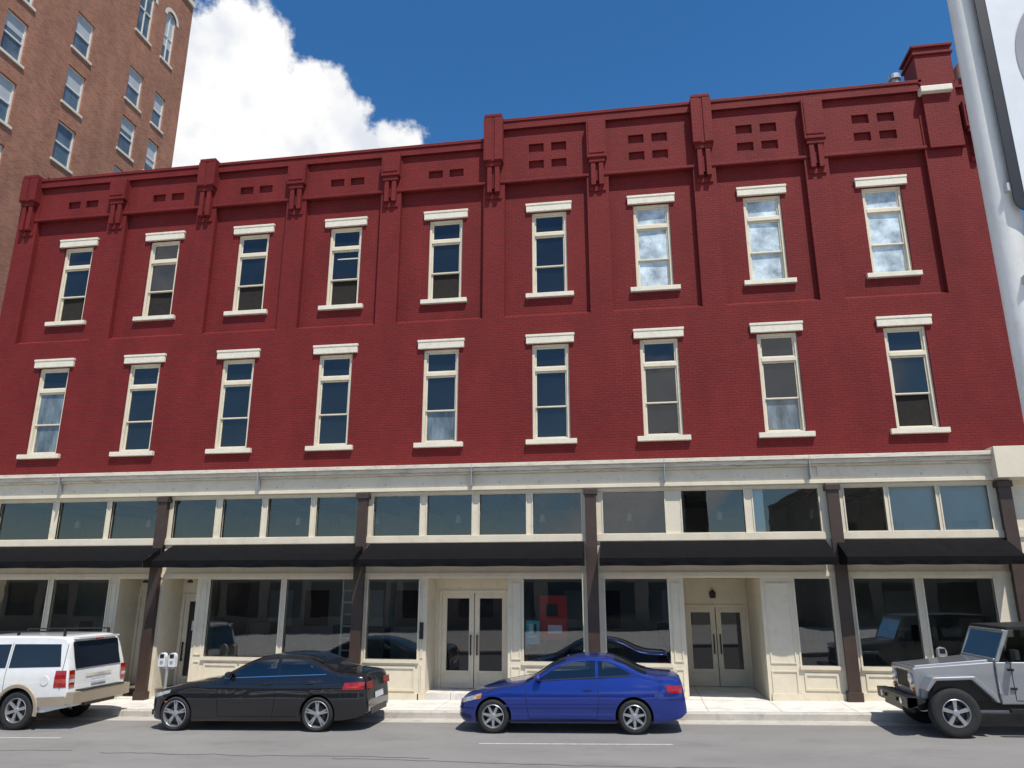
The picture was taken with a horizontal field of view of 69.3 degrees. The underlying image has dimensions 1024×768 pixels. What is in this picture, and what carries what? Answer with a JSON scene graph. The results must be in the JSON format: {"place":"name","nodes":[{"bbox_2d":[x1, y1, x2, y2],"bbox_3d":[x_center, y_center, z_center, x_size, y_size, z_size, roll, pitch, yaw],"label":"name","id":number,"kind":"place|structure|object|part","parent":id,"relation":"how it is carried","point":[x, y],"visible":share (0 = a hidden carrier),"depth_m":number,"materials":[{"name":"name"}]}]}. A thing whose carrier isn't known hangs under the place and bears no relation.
{"place":"outdoors","nodes":[
{"label":"outdoors","id":0,"kind":"place"},
{"bbox_2d":[0,720,1023,767],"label":"road","id":1,"kind":"structure","parent":0,"point":[81,743],"depth_m":13.32,"materials":[{"name":"grey asphalt"}]},
{"bbox_2d":[0,627,129,729],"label":"suv car","id":2,"kind":"object","parent":1,"relation":"on","point":[78,672],"visible":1,"depth_m":16.33,"materials":[{"name":"white paint"}]},
{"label":"windows","id":3,"kind":"part","parent":2,"relation":"part of","materials":[{"name":"black glass"}]},
{"bbox_2d":[152,650,389,731],"bbox_3d":[-5.240,6.650,16.220,4.872,1.490,1.964,-3,-16,8],"label":"sedan car","id":4,"kind":"object","parent":1,"relation":"on","point":[315,691],"visible":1,"depth_m":15.43,"materials":[{"name":"black paint"}]},
{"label":"windows","id":5,"kind":"part","parent":4,"relation":"part of","materials":[{"name":"black glass"}]},
{"bbox_2d":[0,737,672,744],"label":"lane marking","id":6,"kind":"object","parent":1,"relation":"on","point":[479,743],"visible":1,"depth_m":13.52,"materials":[{"name":"white paint"}]},
{"bbox_2d":[4,750,731,767],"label":"road cracks","id":7,"kind":"object","parent":1,"relation":"on","point":[405,757],"visible":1,"depth_m":12.45,"materials":[{"name":"grey asphalt"}]},
{"bbox_2d":[460,652,686,734],"bbox_3d":[1.237,6.296,15.266,4.522,1.420,1.943,-3,-16,8],"label":"coupe car","id":8,"kind":"object","parent":1,"relation":"on","point":[631,697],"visible":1,"depth_m":14.49,"materials":[{"name":"blue paint"}]},
{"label":"windows","id":9,"kind":"part","parent":8,"relation":"part of","materials":[{"name":"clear glass"}]},
{"bbox_2d":[877,622,1023,738],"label":"off road car","id":10,"kind":"object","parent":1,"relation":"on","point":[952,696],"visible":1,"depth_m":13.58,"materials":[{"name":"silver metal"}]},
{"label":"windows","id":11,"kind":"part","parent":10,"relation":"part of","materials":[{"name":"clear glass"}]},
{"bbox_2d":[88,699,1009,712],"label":"sidewalk","id":12,"kind":"structure","parent":0,"point":[766,705],"depth_m":16.55,"materials":[{"name":"concrete"}]},
{"bbox_2d":[158,652,177,689],"bbox_3d":[-8.384,7.161,17.920,0.440,1.240,0.128,-2,-15,9],"label":"parking meter","id":13,"kind":"object","parent":12,"relation":"on","point":[171,659],"visible":0.93,"depth_m":17.98,"materials":[{"name":"metal"}]},
{"bbox_2d":[132,480,1023,701],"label":"iron columns","id":14,"kind":"structure","parent":12,"relation":"on","point":[854,693],"depth_m":18.09,"materials":[{"name":"brown metal"}]},
{"bbox_2d":[936,647,947,656],"bbox_3d":[9.004,6.120,15.381,0.180,1.240,0.128,-2,-15,9],"label":"parking meter","id":15,"kind":"object","parent":12,"relation":"on","point":[941,651],"visible":0.39,"depth_m":15.47,"materials":[{"name":"metal"}]},
{"bbox_2d":[172,0,1023,219],"label":"sky","id":16,"kind":"structure","parent":0,"point":[264,79],"materials":[{"name":"blue"}]},
{"bbox_2d":[947,0,1023,419],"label":"street light pole","id":17,"kind":"object","parent":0,"point":[1004,216],"visible":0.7,"depth_m":4.58,"materials":[{"name":"grey metal"}]},
{"bbox_2d":[974,0,1023,284],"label":"street sign","id":18,"kind":"object","parent":17,"relation":"attached to","point":[1001,24],"visible":1,"depth_m":4.66,"materials":[{"name":"white metal"}]},
{"bbox_3d":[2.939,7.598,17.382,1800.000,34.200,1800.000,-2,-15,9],"label":"ground","id":19,"kind":"structure","parent":0,"visible":0},
{"bbox_2d":[0,0,195,313],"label":"brick tower","id":20,"kind":"structure","parent":19,"relation":"on","point":[90,87],"depth_m":35.61,"materials":[{"name":"brick"}]},
{"bbox_2d":[0,0,173,172],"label":"window glass","id":21,"kind":"structure","parent":20,"relation":"in","point":[13,26],"depth_m":35.41,"materials":[{"name":"glass"}]},
{"bbox_2d":[0,0,178,173],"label":"window frames","id":22,"kind":"structure","parent":20,"relation":"in","point":[168,9],"depth_m":35.78,"materials":[{"name":"paint"}]},
{"bbox_2d":[114,578,768,700],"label":"entrance doors","id":23,"kind":"structure","parent":19,"relation":"on","point":[742,596],"depth_m":19.58,"materials":[{"name":"beige paint"}]},
{"bbox_2d":[182,598,743,675],"bbox_3d":[-2.144,6.785,19.744,16.478,2.070,1.008,-1,-15,3],"label":"door glass","id":24,"kind":"object","parent":23,"relation":"on","point":[490,654],"visible":0.73,"depth_m":19.50,"materials":[{"name":"black glass"}]},
{"bbox_2d":[0,89,1023,474],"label":"brick walls","id":25,"kind":"structure","parent":19,"relation":"on","point":[836,299],"depth_m":20.59,"materials":[{"name":"red brick"}]},
{"bbox_2d":[16,174,950,459],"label":"window frames","id":26,"kind":"structure","parent":25,"relation":"attached to","point":[762,330],"depth_m":20.55,"materials":[{"name":"beige wood"}]},
{"bbox_2d":[34,192,932,452],"bbox_3d":[-1.894,-1.581,20.928,24.750,6.475,0.241,-2,-15,9],"label":"window glass","id":27,"kind":"object","parent":26,"relation":"in","point":[909,375],"visible":0.94,"depth_m":20.57,"materials":[{"name":"glass"}]},
{"bbox_2d":[18,42,975,236],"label":"parapet and corbels","id":28,"kind":"structure","parent":25,"relation":"attached to","point":[925,64],"depth_m":21.44,"materials":[{"name":"red paint"}]},
{"bbox_2d":[917,62,960,96],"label":"stone caps","id":29,"kind":"object","parent":28,"relation":"on","point":[938,88],"visible":0.36,"depth_m":20.03,"materials":[{"name":"beige stone"}]},
{"bbox_2d":[0,488,996,688],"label":"storefront windows","id":30,"kind":"structure","parent":25,"relation":"in","point":[246,615],"depth_m":22.79,"materials":[{"name":"black glass"}]},
{"bbox_2d":[0,445,1023,499],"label":"storefront cornice","id":31,"kind":"structure","parent":25,"relation":"attached to","point":[998,463],"depth_m":18.98,"materials":[{"name":"beige paint"}]},
{"bbox_3d":[0.112,-4.099,32.690,29.100,0.400,21.800,-2,-15,9],"label":"roof","id":32,"kind":"object","parent":25,"relation":"attached to","visible":0},
{"bbox_2d":[888,72,900,81],"bbox_3d":[11.276,-8.555,21.707,0.340,1.200,0.340,-2,-15,9],"label":"roof vent","id":33,"kind":"object","parent":32,"relation":"on","point":[894,77],"visible":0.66,"depth_m":21.70,"materials":[{"name":"metal"}]},
{"bbox_2d":[0,480,1023,700],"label":"storefront frame","id":34,"kind":"object","parent":19,"relation":"on","point":[790,677],"visible":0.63,"depth_m":18.34,"materials":[{"name":"beige wood"}]},
{"bbox_2d":[0,538,1023,567],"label":"awnings","id":35,"kind":"object","parent":34,"relation":"attached to","point":[951,551],"visible":1,"depth_m":18.07,"materials":[{"name":"black fabric"}]},
{"bbox_2d":[526,596,567,660],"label":"window posters","id":36,"kind":"object","parent":34,"relation":"attached to","point":[551,624],"depth_m":18.33},
{"bbox_2d":[752,486,990,531],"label":"window blinds","id":37,"kind":"object","parent":34,"relation":"attached to","point":[963,507],"depth_m":17.61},
{"bbox_2d":[35,716,1023,726],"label":"gutter","id":38,"kind":"object","parent":19,"relation":"on","point":[861,723],"depth_m":15.30,"materials":[{"name":"concrete"}]},
{"bbox_2d":[37,709,1023,721],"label":"curb","id":39,"kind":"structure","parent":19,"relation":"on","point":[780,716],"depth_m":15.45,"materials":[{"name":"concrete"}]}
]}

